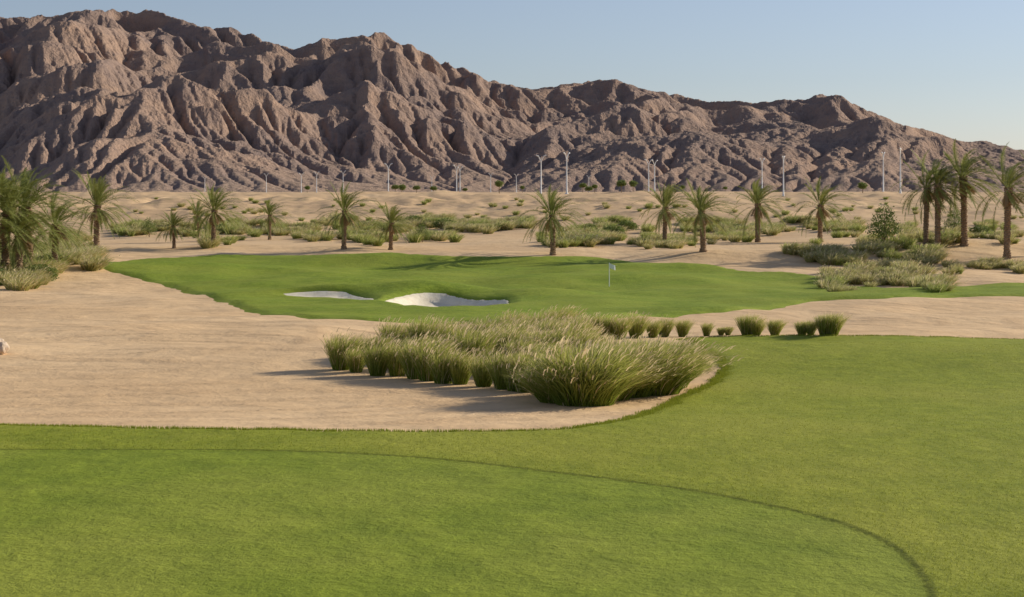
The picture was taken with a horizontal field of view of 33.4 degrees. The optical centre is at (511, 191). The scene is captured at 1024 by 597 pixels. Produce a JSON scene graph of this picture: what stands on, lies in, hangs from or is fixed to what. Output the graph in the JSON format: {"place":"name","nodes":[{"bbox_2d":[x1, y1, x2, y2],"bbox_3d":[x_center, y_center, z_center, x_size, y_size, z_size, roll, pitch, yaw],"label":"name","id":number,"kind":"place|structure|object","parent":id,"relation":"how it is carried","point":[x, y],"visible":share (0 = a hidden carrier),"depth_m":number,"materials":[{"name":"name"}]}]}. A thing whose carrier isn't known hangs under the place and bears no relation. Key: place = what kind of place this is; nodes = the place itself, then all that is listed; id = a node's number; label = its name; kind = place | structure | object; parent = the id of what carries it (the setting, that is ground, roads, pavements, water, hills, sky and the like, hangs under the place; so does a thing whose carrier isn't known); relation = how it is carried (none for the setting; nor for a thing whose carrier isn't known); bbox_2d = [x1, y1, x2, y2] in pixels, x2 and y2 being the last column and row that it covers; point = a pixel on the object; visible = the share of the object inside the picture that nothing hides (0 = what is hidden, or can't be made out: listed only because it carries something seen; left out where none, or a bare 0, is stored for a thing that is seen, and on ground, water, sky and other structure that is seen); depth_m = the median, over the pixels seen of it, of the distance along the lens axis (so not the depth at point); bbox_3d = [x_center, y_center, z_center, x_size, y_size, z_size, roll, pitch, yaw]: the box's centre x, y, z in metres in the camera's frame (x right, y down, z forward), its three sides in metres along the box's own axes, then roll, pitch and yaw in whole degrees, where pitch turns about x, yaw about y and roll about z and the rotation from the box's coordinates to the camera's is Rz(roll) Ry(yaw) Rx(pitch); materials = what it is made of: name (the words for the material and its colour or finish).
{"place":"outdoors","nodes":[
{"label":"outdoors","id":0,"kind":"place"},
{"bbox_2d":[0,235,85,290],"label":"desert grass","id":1,"kind":"structure","parent":0,"point":[24,279],"depth_m":125.53,"materials":[{"name":"green plant"}]},
{"bbox_2d":[58,228,121,270],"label":"desert grass","id":2,"kind":"structure","parent":0,"point":[90,260],"depth_m":151.52,"materials":[{"name":"plant"}]},
{"bbox_2d":[110,216,325,238],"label":"desert grass","id":3,"kind":"structure","parent":0,"point":[133,228],"depth_m":238.07,"materials":[{"name":"green plant"}]},
{"bbox_2d":[195,221,264,248],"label":"desert grass","id":4,"kind":"structure","parent":0,"point":[204,242],"depth_m":199.24,"materials":[{"name":"green plant"}]},
{"bbox_2d":[0,9,1023,191],"bbox_3d":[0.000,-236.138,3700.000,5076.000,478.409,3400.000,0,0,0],"label":"mountain range","id":5,"kind":"structure","parent":0,"point":[145,100],"depth_m":3175.00,"materials":[{"name":"brown stone"}]},
{"bbox_2d":[0,190,1023,431],"bbox_3d":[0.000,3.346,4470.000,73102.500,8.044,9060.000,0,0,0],"label":"ground","id":6,"kind":"structure","parent":0,"point":[104,347],"depth_m":77.80,"materials":[{"name":"beige sand"}]},
{"bbox_2d":[0,338,9,354],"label":"boulder","id":7,"kind":"object","parent":6,"relation":"on","point":[4,347],"visible":0.98,"depth_m":53.13,"materials":[{"name":"stone"}]},
{"bbox_2d":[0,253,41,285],"bbox_3d":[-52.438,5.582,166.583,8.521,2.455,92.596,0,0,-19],"label":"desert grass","id":8,"kind":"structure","parent":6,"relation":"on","point":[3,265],"depth_m":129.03,"materials":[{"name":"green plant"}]},
{"bbox_2d":[0,173,43,256],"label":"date palm","id":9,"kind":"object","parent":6,"relation":"on","point":[12,225],"visible":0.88,"depth_m":126.98,"materials":[{"name":"green plant"}]},
{"bbox_2d":[0,165,74,268],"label":"date palm","id":10,"kind":"object","parent":6,"relation":"on","point":[8,194],"visible":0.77,"depth_m":129.37,"materials":[{"name":"green plant"}]},
{"bbox_2d":[0,207,77,270],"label":"date palm","id":11,"kind":"object","parent":6,"relation":"on","point":[17,255],"visible":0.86,"depth_m":128.96,"materials":[{"name":"green plant"}]},
{"bbox_2d":[24,263,58,279],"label":"green shrub","id":12,"kind":"object","parent":6,"relation":"on","point":[54,273],"visible":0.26,"depth_m":128.00,"materials":[{"name":"green plant"}]},
{"bbox_2d":[0,155,88,260],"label":"date palm","id":13,"kind":"object","parent":6,"relation":"on","point":[32,187],"visible":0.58,"depth_m":133.22,"materials":[{"name":"green plant"}]},
{"bbox_2d":[11,192,101,262],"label":"date palm","id":14,"kind":"object","parent":6,"relation":"on","point":[55,213],"visible":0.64,"depth_m":137.11,"materials":[{"name":"green plant"}]},
{"bbox_2d":[57,170,138,246],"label":"date palm","id":15,"kind":"object","parent":6,"relation":"on","point":[99,195],"visible":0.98,"depth_m":173.02,"materials":[{"name":"green plant"}]},
{"bbox_2d":[139,217,157,236],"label":"mesquite tree","id":16,"kind":"object","parent":6,"relation":"on","point":[149,223],"visible":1,"depth_m":232.68,"materials":[{"name":"green plant"}]},
{"bbox_2d":[150,209,196,247],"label":"date palm","id":17,"kind":"object","parent":6,"relation":"on","point":[173,230],"visible":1,"depth_m":173.42,"materials":[{"name":"green plant"}]},
{"bbox_2d":[182,196,210,240],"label":"date palm","id":18,"kind":"object","parent":6,"relation":"on","point":[195,209],"visible":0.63,"depth_m":203.59,"materials":[{"name":"green plant"}]},
{"bbox_2d":[188,184,250,241],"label":"date palm","id":19,"kind":"object","parent":6,"relation":"on","point":[214,219],"visible":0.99,"depth_m":174.08,"materials":[{"name":"green plant"}]},
{"bbox_2d":[252,198,292,239],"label":"date palm","id":20,"kind":"object","parent":6,"relation":"on","point":[269,211],"visible":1,"depth_m":210.48,"materials":[{"name":"green plant"}]},
{"bbox_2d":[312,181,380,249],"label":"date palm","id":21,"kind":"object","parent":6,"relation":"on","point":[345,220],"visible":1,"depth_m":171.46,"materials":[{"name":"green plant"}]},
{"bbox_2d":[300,220,467,245],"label":"desert grass","id":22,"kind":"structure","parent":6,"relation":"on","point":[449,232],"depth_m":207.06,"materials":[{"name":"green plant"}]},
{"bbox_2d":[384,163,392,190],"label":"street lamp","id":23,"kind":"object","parent":6,"relation":"on","point":[388,174],"visible":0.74,"depth_m":619.88,"materials":[{"name":"white metal"}]},
{"bbox_2d":[365,201,419,249],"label":"date palm","id":24,"kind":"object","parent":6,"relation":"on","point":[391,228],"visible":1,"depth_m":173.20,"materials":[{"name":"green plant"}]},
{"bbox_2d":[398,183,406,189],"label":"acacia tree","id":25,"kind":"object","parent":6,"relation":"on","point":[402,186],"visible":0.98,"depth_m":649.11,"materials":[{"name":"green plant"}]},
{"bbox_2d":[286,211,536,233],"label":"desert grass","id":26,"kind":"structure","parent":6,"relation":"on","point":[428,220],"depth_m":254.14,"materials":[{"name":"plant"}]},
{"bbox_2d":[406,215,421,219],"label":"green shrub","id":27,"kind":"object","parent":6,"relation":"on","point":[413,216],"visible":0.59,"depth_m":264.13,"materials":[{"name":"green plant"}]},
{"bbox_2d":[412,186,420,192],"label":"acacia tree","id":28,"kind":"object","parent":6,"relation":"on","point":[416,188],"visible":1,"depth_m":619.64,"materials":[{"name":"green plant"}]},
{"bbox_2d":[413,222,432,241],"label":"mesquite tree","id":29,"kind":"object","parent":6,"relation":"on","point":[422,230],"visible":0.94,"depth_m":204.58,"materials":[{"name":"green plant"}]},
{"bbox_2d":[432,218,456,228],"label":"green shrub","id":30,"kind":"object","parent":6,"relation":"on","point":[435,224],"visible":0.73,"depth_m":255.31,"materials":[{"name":"green plant"}]},
{"bbox_2d":[453,165,459,190],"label":"street lamp","id":31,"kind":"object","parent":6,"relation":"on","point":[456,176],"visible":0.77,"depth_m":639.85,"materials":[{"name":"white metal"}]},
{"bbox_2d":[459,215,538,232],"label":"desert grass","id":32,"kind":"structure","parent":6,"relation":"on","point":[501,224],"depth_m":252.25,"materials":[{"name":"green plant"}]},
{"bbox_2d":[494,180,504,192],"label":"acacia tree","id":33,"kind":"object","parent":6,"relation":"on","point":[499,183],"visible":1,"depth_m":559.41,"materials":[{"name":"green plant"}]},
{"bbox_2d":[0,333,1023,596],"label":"fairway","id":34,"kind":"structure","parent":6,"relation":"on","point":[256,517],"depth_m":24.38,"materials":[{"name":"green plant"}]},
{"bbox_2d":[320,313,746,406],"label":"fountain grass","id":35,"kind":"structure","parent":6,"relation":"on","point":[580,363],"depth_m":44.41,"materials":[{"name":"plant"}]},
{"bbox_2d":[536,155,545,193],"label":"street lamp","id":36,"kind":"object","parent":6,"relation":"on","point":[541,173],"visible":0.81,"depth_m":499.91,"materials":[{"name":"white metal"}]},
{"bbox_2d":[517,184,591,255],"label":"date palm","id":37,"kind":"object","parent":6,"relation":"on","point":[552,223],"visible":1,"depth_m":157.92,"materials":[{"name":"green plant"}]},
{"bbox_2d":[104,252,1023,324],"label":"putting green","id":38,"kind":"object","parent":6,"relation":"on","point":[261,284],"visible":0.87,"depth_m":123.15,"materials":[{"name":"green plant"}]},
{"bbox_2d":[609,263,614,285],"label":"golf flag","id":39,"kind":"object","parent":38,"relation":"on","point":[611,266],"visible":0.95,"depth_m":124.44,"materials":[{"name":"white paint"}]},
{"bbox_2d":[563,152,569,193],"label":"street lamp","id":40,"kind":"object","parent":6,"relation":"on","point":[566,172],"visible":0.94,"depth_m":479.83,"materials":[{"name":"white metal"}]},
{"bbox_2d":[579,183,586,187],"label":"acacia tree","id":41,"kind":"object","parent":6,"relation":"on","point":[582,185],"visible":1,"depth_m":599.46,"materials":[{"name":"green plant"}]},
{"bbox_2d":[582,223,595,228],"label":"green shrub","id":42,"kind":"object","parent":6,"relation":"on","point":[589,224],"visible":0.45,"depth_m":238.18,"materials":[{"name":"green plant"}]},
{"bbox_2d":[585,185,592,190],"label":"acacia tree","id":43,"kind":"object","parent":6,"relation":"on","point":[587,188],"visible":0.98,"depth_m":619.62,"materials":[{"name":"green plant"}]},
{"bbox_2d":[556,215,661,246],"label":"desert grass","id":44,"kind":"structure","parent":6,"relation":"on","point":[638,240],"depth_m":214.71,"materials":[{"name":"plant"}]},
{"bbox_2d":[603,224,625,233],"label":"green shrub","id":45,"kind":"object","parent":6,"relation":"on","point":[617,228],"visible":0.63,"depth_m":230.88,"materials":[{"name":"green plant"}]},
{"bbox_2d":[616,180,627,192],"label":"acacia tree","id":46,"kind":"object","parent":6,"relation":"on","point":[621,183],"visible":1,"depth_m":519.51,"materials":[{"name":"green plant"}]},
{"bbox_2d":[535,229,721,248],"bbox_3d":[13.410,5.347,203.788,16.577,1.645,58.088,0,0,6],"label":"desert grass","id":47,"kind":"structure","parent":6,"relation":"on","point":[673,244],"depth_m":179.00,"materials":[{"name":"green plant"}]},
{"bbox_2d":[618,220,639,229],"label":"green shrub","id":48,"kind":"object","parent":6,"relation":"on","point":[631,224],"visible":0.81,"depth_m":241.60,"materials":[{"name":"green plant"}]},
{"bbox_2d":[629,180,638,191],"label":"acacia tree","id":49,"kind":"object","parent":6,"relation":"on","point":[632,183],"visible":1,"depth_m":519.23,"materials":[{"name":"green plant"}]},
{"bbox_2d":[644,159,652,190],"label":"street lamp","id":50,"kind":"object","parent":6,"relation":"on","point":[648,172],"visible":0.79,"depth_m":519.85,"materials":[{"name":"white metal"}]},
{"bbox_2d":[652,160,657,191],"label":"street lamp","id":51,"kind":"object","parent":6,"relation":"on","point":[654,175],"visible":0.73,"depth_m":559.83,"materials":[{"name":"white metal"}]},
{"bbox_2d":[638,182,694,240],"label":"date palm","id":52,"kind":"object","parent":6,"relation":"on","point":[667,196],"visible":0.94,"depth_m":186.73,"materials":[{"name":"green plant"}]},
{"bbox_2d":[498,304,851,339],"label":"fountain grass","id":53,"kind":"structure","parent":6,"relation":"on","point":[823,325],"depth_m":61.26,"materials":[{"name":"plant"}]},
{"bbox_2d":[660,178,747,251],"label":"date palm","id":54,"kind":"object","parent":6,"relation":"on","point":[702,220],"visible":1,"depth_m":158.48,"materials":[{"name":"green plant"}]},
{"bbox_2d":[759,158,763,188],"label":"street lamp","id":55,"kind":"object","parent":6,"relation":"on","point":[762,175],"visible":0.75,"depth_m":519.95,"materials":[{"name":"white metal"}]},
{"bbox_2d":[728,178,800,241],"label":"date palm","id":56,"kind":"object","parent":6,"relation":"on","point":[757,195],"visible":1,"depth_m":204.04,"materials":[{"name":"green plant"}]},
{"bbox_2d":[678,214,869,237],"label":"desert grass","id":57,"kind":"structure","parent":6,"relation":"on","point":[858,226],"depth_m":246.13,"materials":[{"name":"green plant"}]},
{"bbox_2d":[782,156,784,195],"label":"street lamp","id":58,"kind":"object","parent":6,"relation":"on","point":[783,175],"visible":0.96,"depth_m":499.83,"materials":[{"name":"white metal"}]},
{"bbox_2d":[791,175,857,241],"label":"date palm","id":59,"kind":"object","parent":6,"relation":"on","point":[821,214],"visible":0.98,"depth_m":203.85,"materials":[{"name":"green plant"}]},
{"bbox_2d":[857,181,867,192],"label":"acacia tree","id":60,"kind":"object","parent":6,"relation":"on","point":[862,185],"visible":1,"depth_m":469.25,"materials":[{"name":"green plant"}]},
{"bbox_2d":[881,152,884,191],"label":"street lamp","id":61,"kind":"object","parent":6,"relation":"on","point":[883,172],"visible":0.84,"depth_m":469.84,"materials":[{"name":"white metal"}]},
{"bbox_2d":[864,200,902,240],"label":"mesquite tree","id":62,"kind":"object","parent":6,"relation":"on","point":[888,217],"visible":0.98,"depth_m":163.82,"materials":[{"name":"green plant"}]},
{"bbox_2d":[899,148,900,192],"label":"street lamp","id":63,"kind":"object","parent":6,"relation":"on","point":[900,172],"visible":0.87,"depth_m":439.83,"materials":[{"name":"white metal"}]},
{"bbox_2d":[898,150,970,245],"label":"date palm","id":64,"kind":"object","parent":6,"relation":"on","point":[927,199],"visible":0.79,"depth_m":163.69,"materials":[{"name":"green plant"}]},
{"bbox_2d":[888,150,985,245],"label":"date palm","id":65,"kind":"object","parent":6,"relation":"on","point":[940,192],"visible":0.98,"depth_m":162.32,"materials":[{"name":"green plant"}]},
{"bbox_2d":[941,208,960,227],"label":"mesquite tree","id":66,"kind":"object","parent":6,"relation":"on","point":[957,219],"visible":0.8,"depth_m":239.89,"materials":[{"name":"green plant"}]},
{"bbox_2d":[929,139,1003,246],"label":"date palm","id":67,"kind":"object","parent":6,"relation":"on","point":[965,164],"visible":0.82,"depth_m":163.64,"materials":[{"name":"green plant"}]},
{"bbox_2d":[968,224,994,234],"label":"green shrub","id":68,"kind":"object","parent":6,"relation":"on","point":[977,228],"visible":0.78,"depth_m":231.41,"materials":[{"name":"green plant"}]},
{"bbox_2d":[968,142,1023,258],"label":"date palm","id":69,"kind":"object","parent":6,"relation":"on","point":[1009,199],"visible":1,"depth_m":157.18,"materials":[{"name":"green plant"}]},
{"bbox_2d":[0,0,1023,149],"label":"sky","id":70,"kind":"structure","parent":0,"point":[954,69],"materials":[{"name":"blue"}]},
{"bbox_2d":[133,196,1022,220],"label":"desert grass","id":71,"kind":"structure","parent":0,"point":[519,203],"depth_m":296.63,"materials":[{"name":"green plant"}]},
{"bbox_2d":[591,215,633,223],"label":"desert grass","id":72,"kind":"structure","parent":0,"point":[597,219],"depth_m":257.63,"materials":[{"name":"green plant"}]},
{"bbox_2d":[714,228,754,241],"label":"desert grass","id":73,"kind":"structure","parent":0,"point":[736,237],"depth_m":211.43,"materials":[{"name":"green plant"}]},
{"bbox_2d":[780,234,953,265],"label":"desert grass","id":74,"kind":"structure","parent":0,"point":[839,255],"depth_m":157.49,"materials":[{"name":"green plant"}]},
{"bbox_2d":[813,257,967,292],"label":"desert grass","id":75,"kind":"structure","parent":0,"point":[904,272],"depth_m":129.78,"materials":[{"name":"plant"}]},
{"bbox_2d":[853,219,1023,246],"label":"desert grass","id":76,"kind":"structure","parent":0,"point":[951,234],"depth_m":218.09,"materials":[{"name":"green plant"}]},
{"bbox_2d":[938,256,1023,274],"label":"desert grass","id":77,"kind":"structure","parent":0,"point":[989,263],"depth_m":150.78,"materials":[{"name":"plant"}]}
]}

